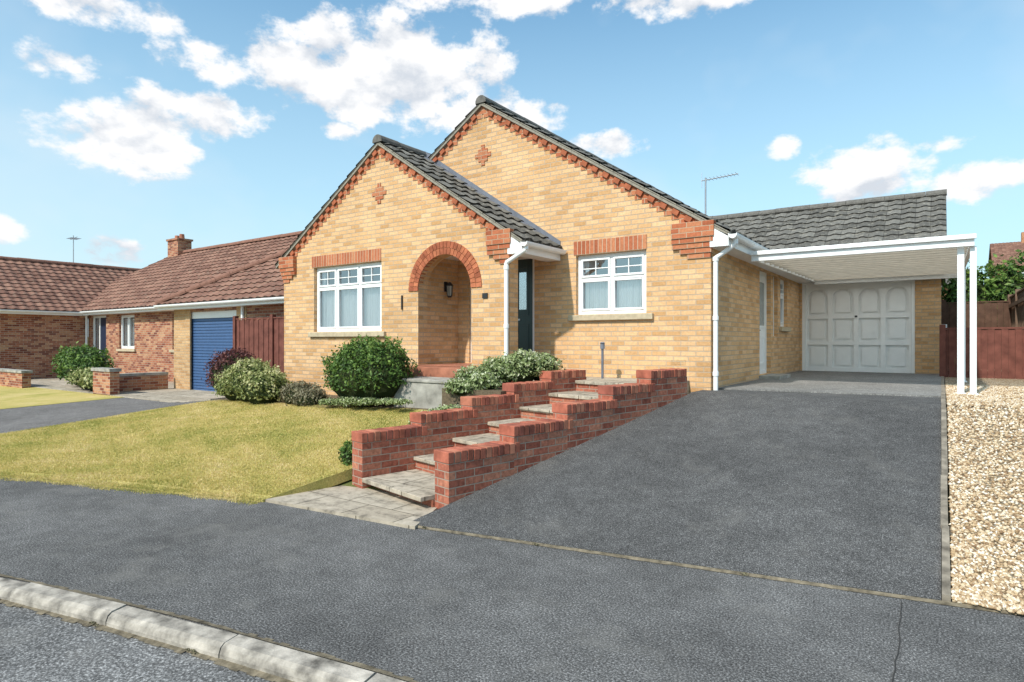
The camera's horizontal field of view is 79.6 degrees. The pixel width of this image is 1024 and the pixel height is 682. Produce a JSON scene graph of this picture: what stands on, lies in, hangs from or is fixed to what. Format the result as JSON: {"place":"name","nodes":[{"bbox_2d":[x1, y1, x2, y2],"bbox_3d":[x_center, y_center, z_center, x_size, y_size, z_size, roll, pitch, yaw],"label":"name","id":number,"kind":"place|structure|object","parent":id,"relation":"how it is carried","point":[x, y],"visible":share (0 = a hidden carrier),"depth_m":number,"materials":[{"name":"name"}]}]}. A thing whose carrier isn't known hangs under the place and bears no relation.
{"place":"outdoors","nodes":[
{"label":"outdoors","id":0,"kind":"place"},
{"bbox_2d":[0,386,123,408],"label":"neighbour lawn","id":1,"kind":"structure","parent":0,"point":[13,397],"depth_m":15.32,"materials":[{"name":"green plant"}]},
{"bbox_2d":[0,397,223,433],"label":"neighbour driveway","id":2,"kind":"structure","parent":0,"point":[17,419],"depth_m":12.36,"materials":[{"name":"grey asphalt"}]},
{"bbox_2d":[31,377,225,401],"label":"neighbour forecourt","id":3,"kind":"structure","parent":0,"point":[170,394],"depth_m":16.18,"materials":[{"name":"beige concrete"}]},
{"bbox_2d":[65,367,96,390],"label":"neighbour shrub","id":4,"kind":"object","parent":3,"relation":"on","point":[82,379],"visible":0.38,"depth_m":16.82,"materials":[{"name":"green plant"}]},
{"bbox_2d":[50,341,115,379],"bbox_3d":[-12.940,0.652,18.623,2.699,1.326,1.737,0,0,35],"label":"neighbour shrub","id":5,"kind":"object","parent":3,"relation":"on","point":[68,359],"visible":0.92,"depth_m":18.33,"materials":[{"name":"green plant"}]},
{"bbox_2d":[0,602,276,681],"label":"road","id":6,"kind":"structure","parent":0,"point":[35,647],"depth_m":3.24,"materials":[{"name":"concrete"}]},
{"bbox_2d":[0,574,417,681],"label":"road channel grit","id":7,"kind":"object","parent":6,"relation":"on","point":[247,670],"visible":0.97,"depth_m":3.38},
{"bbox_2d":[0,399,426,504],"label":"lawn","id":8,"kind":"structure","parent":0,"point":[238,451],"depth_m":7.92,"materials":[{"name":"green plant"}]},
{"bbox_2d":[338,436,351,465],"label":"border shrub","id":9,"kind":"object","parent":8,"relation":"on","point":[346,453],"visible":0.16,"depth_m":6.92,"materials":[{"name":"green plant"}]},
{"bbox_2d":[318,396,414,406],"bbox_3d":[-2.289,0.933,9.470,2.044,0.220,0.477,0,0,35],"label":"border plant","id":10,"kind":"object","parent":8,"relation":"on","point":[351,401],"visible":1,"depth_m":9.37,"materials":[{"name":"green plant"}]},
{"bbox_2d":[408,404,460,423],"bbox_3d":[-0.919,0.957,7.952,0.699,0.289,1.050,0,0,12],"label":"trailing variegated plant","id":11,"kind":"object","parent":8,"relation":"on","point":[445,407],"visible":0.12,"depth_m":7.89,"materials":[{"name":"green plant"}]},
{"bbox_2d":[0,477,1023,681],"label":"pavement","id":12,"kind":"structure","parent":0,"point":[421,605],"depth_m":3.77,"materials":[{"name":"grey asphalt"}]},
{"bbox_2d":[0,526,747,653],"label":"weeds","id":13,"kind":"object","parent":12,"relation":"on","point":[194,650],"visible":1,"depth_m":3.61,"materials":[{"name":"green plant"}]},
{"bbox_2d":[417,525,1023,615],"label":"driveway edging joint","id":14,"kind":"object","parent":12,"relation":"on","point":[754,575],"visible":1,"depth_m":4.21,"materials":[{"name":"concrete"}]},
{"bbox_2d":[892,601,901,681],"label":"pavement seam","id":15,"kind":"object","parent":12,"relation":"on","point":[899,642],"visible":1,"depth_m":3.26,"materials":[{"name":"black asphalt"}]},
{"bbox_2d":[0,0,1023,284],"label":"sky","id":16,"kind":"structure","parent":0,"point":[128,127],"materials":[{"name":"blue"}]},
{"bbox_2d":[332,371,951,590],"bbox_3d":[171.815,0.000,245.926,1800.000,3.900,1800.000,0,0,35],"label":"ground","id":17,"kind":"structure","parent":0,"point":[348,483],"depth_m":5.64,"materials":[{"name":"green plant"}]},
{"bbox_2d":[0,367,167,394],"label":"brick wall","id":18,"kind":"structure","parent":17,"relation":"on","point":[109,381],"depth_m":16.79,"materials":[{"name":"brick"}]},
{"bbox_2d":[0,231,301,391],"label":"neighbour brick bungalow","id":19,"kind":"object","parent":17,"relation":"on","point":[178,308],"visible":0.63,"depth_m":22.45,"materials":[{"name":"brown tile"}]},
{"bbox_2d":[93,315,105,363],"bbox_3d":[-15.882,0.085,23.801,1.300,2.130,0.110,0,0,35],"label":"front door","id":20,"kind":"structure","parent":19,"relation":"in","point":[99,322],"depth_m":23.80,"materials":[{"name":"white plastic"}]},
{"bbox_2d":[121,315,133,348],"bbox_3d":[-13.967,-0.335,22.438,1.200,1.236,0.072,0,0,35],"label":"lounge window frame","id":21,"kind":"structure","parent":19,"relation":"in","point":[129,317],"depth_m":22.48,"materials":[{"name":"white plastic"}]},
{"bbox_2d":[124,317,133,345],"bbox_3d":[-13.803,-0.335,22.672,1.400,1.430,0.480,0,0,35],"label":"window glass","id":22,"kind":"structure","parent":19,"relation":"in","point":[132,319],"depth_m":22.70,"materials":[{"name":"glass"}]},
{"bbox_2d":[191,317,232,391],"bbox_3d":[-8.061,0.380,16.574,2.298,2.000,0.030,0,0,35],"label":"blue roller door","id":23,"kind":"structure","parent":19,"relation":"in","point":[208,335],"depth_m":16.77,"materials":[{"name":"paint"}]},
{"bbox_2d":[0,578,404,681],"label":"kerb","id":24,"kind":"structure","parent":17,"relation":"on","point":[278,661],"depth_m":3.36,"materials":[{"name":"concrete"}]},
{"bbox_2d":[233,314,283,379],"bbox_3d":[-5.583,0.390,14.358,3.200,2.020,0.105,0,0,35],"label":"timber fence","id":25,"kind":"object","parent":17,"relation":"on","point":[262,338],"visible":0.3,"depth_m":14.56,"materials":[{"name":"red wood"}]},
{"bbox_2d":[209,395,427,409],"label":"flower bed soil","id":26,"kind":"structure","parent":17,"relation":"on","point":[374,406],"depth_m":9.78,"materials":[{"name":"brown soil"}]},
{"bbox_2d":[201,346,255,395],"bbox_3d":[-5.933,0.638,12.958,1.189,1.077,1.399,0,0,-18],"label":"purple shrub","id":27,"kind":"object","parent":26,"relation":"on","point":[226,359],"visible":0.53,"depth_m":12.68,"materials":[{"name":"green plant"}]},
{"bbox_2d":[211,357,292,403],"bbox_3d":[-4.845,0.748,11.595,2.172,0.932,1.262,0,0,35],"label":"variegated shrub","id":28,"kind":"object","parent":26,"relation":"on","point":[254,381],"visible":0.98,"depth_m":11.12,"materials":[{"name":"green plant"}]},
{"bbox_2d":[278,380,330,405],"bbox_3d":[-3.629,0.935,10.710,1.229,0.509,0.845,0,0,65],"label":"heather shrub","id":29,"kind":"object","parent":26,"relation":"on","point":[304,393],"visible":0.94,"depth_m":10.50,"materials":[{"name":"green plant"}]},
{"bbox_2d":[319,334,419,404],"bbox_3d":[-2.329,0.446,9.877,1.965,1.139,1.340,0,0,35],"label":"round green shrub","id":30,"kind":"object","parent":26,"relation":"on","point":[368,366],"visible":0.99,"depth_m":9.42,"materials":[{"name":"green plant"}]},
{"bbox_2d":[394,376,454,408],"bbox_3d":[-1.165,0.938,9.420,1.240,0.725,0.649,0,0,35],"label":"stone planter","id":31,"kind":"object","parent":26,"relation":"on","point":[423,392],"visible":0.25,"depth_m":9.18,"materials":[{"name":"grey stone"}]},
{"bbox_2d":[265,485,436,529],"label":"paved path","id":32,"kind":"structure","parent":17,"relation":"on","point":[376,506],"depth_m":5.91,"materials":[{"name":"beige stone"}]},
{"bbox_2d":[352,377,585,488],"bbox_3d":[-0.325,1.264,7.850,3.650,1.473,0.220,0,0,-43],"label":"wall brickwork","id":33,"kind":"object","parent":17,"relation":"on","point":[371,459],"depth_m":7.15,"materials":[{"name":"brick"}]},
{"bbox_2d":[355,383,546,442],"bbox_3d":[-0.331,0.757,7.845,3.634,0.658,0.212,0,0,-43],"label":"coping mortar","id":34,"kind":"object","parent":33,"relation":"on","point":[436,421],"visible":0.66,"depth_m":7.01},
{"bbox_2d":[351,369,585,442],"bbox_3d":[-0.334,0.752,7.842,3.641,0.671,0.246,0,0,-43],"label":"brick on edge coping","id":35,"kind":"object","parent":34,"relation":"on","point":[393,432],"visible":0.96,"depth_m":7.51,"materials":[{"name":"red brick"}]},
{"bbox_2d":[442,386,505,406],"bbox_3d":[-0.141,0.980,8.930,1.020,0.640,1.480,0,0,35],"label":"raised bed","id":36,"kind":"object","parent":17,"relation":"on","point":[449,399],"visible":0.2,"depth_m":8.44,"materials":[{"name":"soil"}]},
{"bbox_2d":[440,348,564,395],"bbox_3d":[-0.092,0.429,8.771,1.862,0.665,1.102,0,0,-8],"label":"trailing variegated plant","id":37,"kind":"object","parent":36,"relation":"on","point":[490,373],"visible":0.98,"depth_m":8.68,"materials":[{"name":"green plant"}]},
{"bbox_2d":[362,378,636,506],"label":"garden steps","id":38,"kind":"structure","parent":17,"relation":"on","point":[417,484],"depth_m":7.07,"materials":[{"name":"beige stone"}]},
{"bbox_2d":[435,377,686,508],"bbox_3d":[0.832,1.244,7.109,4.050,1.513,0.220,0,0,-43],"label":"wall brickwork","id":39,"kind":"object","parent":17,"relation":"on","point":[454,482],"depth_m":6.55,"materials":[{"name":"brick"}]},
{"bbox_2d":[437,376,685,463],"bbox_3d":[0.827,0.762,7.104,4.034,0.748,0.212,0,0,-43],"label":"coping mortar","id":40,"kind":"object","parent":39,"relation":"on","point":[534,433],"visible":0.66,"depth_m":6.30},
{"bbox_2d":[434,368,686,463],"bbox_3d":[0.823,0.758,7.101,4.041,0.762,0.246,0,0,-43],"label":"brick on edge coping","id":41,"kind":"object","parent":40,"relation":"on","point":[484,450],"visible":0.99,"depth_m":6.63,"materials":[{"name":"red brick"}]},
{"bbox_2d":[275,95,946,394],"bbox_3d":[3.777,-1.477,15.281,11.539,5.954,14.620,0,0,35],"label":"brick bungalow","id":42,"kind":"object","parent":17,"relation":"on","point":[487,227],"visible":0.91,"depth_m":10.74,"materials":[{"name":"beige brick"}]},
{"bbox_2d":[317,261,381,331],"bbox_3d":[-3.090,-0.815,11.728,1.920,1.278,0.072,0,0,35],"label":"living room window frame","id":43,"kind":"structure","parent":42,"relation":"in","point":[360,284],"depth_m":11.72,"materials":[{"name":"white plastic"}]},
{"bbox_2d":[321,267,379,326],"bbox_3d":[-2.927,-0.815,11.962,2.120,1.470,0.480,0,0,35],"label":"window glass","id":44,"kind":"structure","parent":42,"relation":"in","point":[371,296],"depth_m":11.94,"materials":[{"name":"glass"}]},
{"bbox_2d":[518,257,533,356],"bbox_3d":[-0.148,-0.550,11.033,1.440,1.900,0.100,0,0,35],"label":"front door","id":45,"kind":"structure","parent":42,"relation":"in","point":[525,266],"depth_m":10.72,"materials":[{"name":"black plastic"}]},
{"bbox_2d":[578,250,645,314],"bbox_3d":[1.603,-0.915,9.803,1.220,0.976,0.072,0,0,35],"label":"bedroom window frame","id":46,"kind":"structure","parent":42,"relation":"in","point":[611,277],"depth_m":9.79,"materials":[{"name":"white plastic"}]},
{"bbox_2d":[584,257,641,308],"bbox_3d":[1.767,-0.915,10.037,1.420,1.170,0.480,0,0,35],"label":"window glass","id":47,"kind":"structure","parent":42,"relation":"in","point":[628,292],"depth_m":10.02,"materials":[{"name":"glass"}]},
{"bbox_2d":[760,271,766,373],"bbox_3d":[4.696,-0.350,11.602,0.090,1.940,0.900,0,0,35],"label":"side door","id":48,"kind":"structure","parent":42,"relation":"in","point":[763,276],"depth_m":11.78,"materials":[{"name":"white plastic"}]},
{"bbox_2d":[773,277,773,335],"bbox_3d":[5.175,-0.700,12.304,0.072,1.206,0.400,0,0,35],"label":"side narrow window frame","id":49,"kind":"structure","parent":42,"relation":"in","point":[773,277],"depth_m":12.37,"materials":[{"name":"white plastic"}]},
{"bbox_2d":[780,279,783,326],"bbox_3d":[5.634,-0.800,12.959,0.072,1.008,0.700,0,0,35],"label":"side kitchen window frame","id":50,"kind":"structure","parent":42,"relation":"in","point":[781,281],"depth_m":13.16,"materials":[{"name":"white plastic"}]},
{"bbox_2d":[802,280,914,372],"bbox_3d":[7.699,-0.330,13.743,2.200,2.060,0.110,0,0,35],"label":"garage door","id":51,"kind":"structure","parent":42,"relation":"in","point":[865,326],"depth_m":13.72,"materials":[{"name":"white paint"}]},
{"bbox_2d":[533,376,688,394],"bbox_3d":[1.253,0.887,9.407,2.680,0.625,0.858,0,0,35],"label":"paved landing","id":52,"kind":"object","parent":17,"relation":"on","point":[588,378],"visible":0.12,"depth_m":9.42,"materials":[{"name":"grey stone"}]},
{"bbox_2d":[600,342,604,378],"bbox_3d":[1.368,0.307,9.291,0.099,0.585,0.099,0,0,35],"label":"garden post light","id":53,"kind":"object","parent":52,"relation":"on","point":[602,346],"visible":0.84,"depth_m":9.28,"materials":[{"name":"grey metal"}]},
{"bbox_2d":[718,371,941,396],"bbox_3d":[5.981,0.750,10.918,2.740,0.120,6.550,0,0,35],"label":"concrete apron","id":54,"kind":"object","parent":17,"relation":"on","point":[889,384],"visible":0.79,"depth_m":9.75,"materials":[{"name":"grey concrete"}]},
{"bbox_2d":[751,233,978,394],"bbox_3d":[6.440,-0.343,10.969,2.795,2.225,5.700,0,0,35],"label":"carport","id":55,"kind":"object","parent":17,"relation":"on","point":[940,257],"visible":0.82,"depth_m":9.28,"materials":[{"name":"white plastic"}]},
{"bbox_2d":[941,376,950,601],"bbox_3d":[5.771,1.187,8.222,0.053,1.004,10.890,0,0,35],"label":"concrete edging","id":56,"kind":"object","parent":17,"relation":"on","point":[946,581],"visible":0.88,"depth_m":4.74,"materials":[{"name":"grey concrete"}]},
{"bbox_2d":[941,298,1010,368],"bbox_3d":[11.603,-0.100,15.342,1.450,1.900,0.105,0,0,35],"label":"timber fence","id":57,"kind":"object","parent":17,"relation":"on","point":[989,314],"visible":0.38,"depth_m":15.24,"materials":[{"name":"brown wood"}]},
{"bbox_2d":[939,324,1023,383],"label":"timber fence","id":58,"kind":"object","parent":17,"relation":"on","point":[1009,351],"visible":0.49,"depth_m":11.54,"materials":[{"name":"red wood"}]},
{"bbox_2d":[941,249,1023,326],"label":"garden hedge","id":59,"kind":"object","parent":17,"relation":"on","point":[1002,286],"visible":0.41,"depth_m":16.03,"materials":[{"name":"green plant"}]},
{"bbox_2d":[941,232,1023,295],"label":"walls","id":60,"kind":"structure","parent":17,"relation":"on","point":[1022,237],"depth_m":61.52,"materials":[{"name":"brown brick"}]},
{"bbox_2d":[988,242,1023,274],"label":"roof tiles","id":61,"kind":"object","parent":60,"relation":"attached to","point":[1006,250],"visible":0.66,"depth_m":61.22,"materials":[{"name":"brown tile"}]},
{"bbox_2d":[945,369,1023,614],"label":"gravel","id":62,"kind":"structure","parent":17,"relation":"on","point":[985,439],"depth_m":4.89,"materials":[{"name":"beige gravel"}]},
{"bbox_2d":[413,389,940,599],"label":"driveway","id":63,"kind":"structure","parent":0,"point":[843,490],"depth_m":5.41,"materials":[{"name":"grey asphalt"}]},
{"bbox_2d":[1007,288,1023,326],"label":"timber fence","id":64,"kind":"object","parent":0,"point":[1016,305],"visible":0.16,"depth_m":13.63,"materials":[{"name":"brown wood"}]}
]}

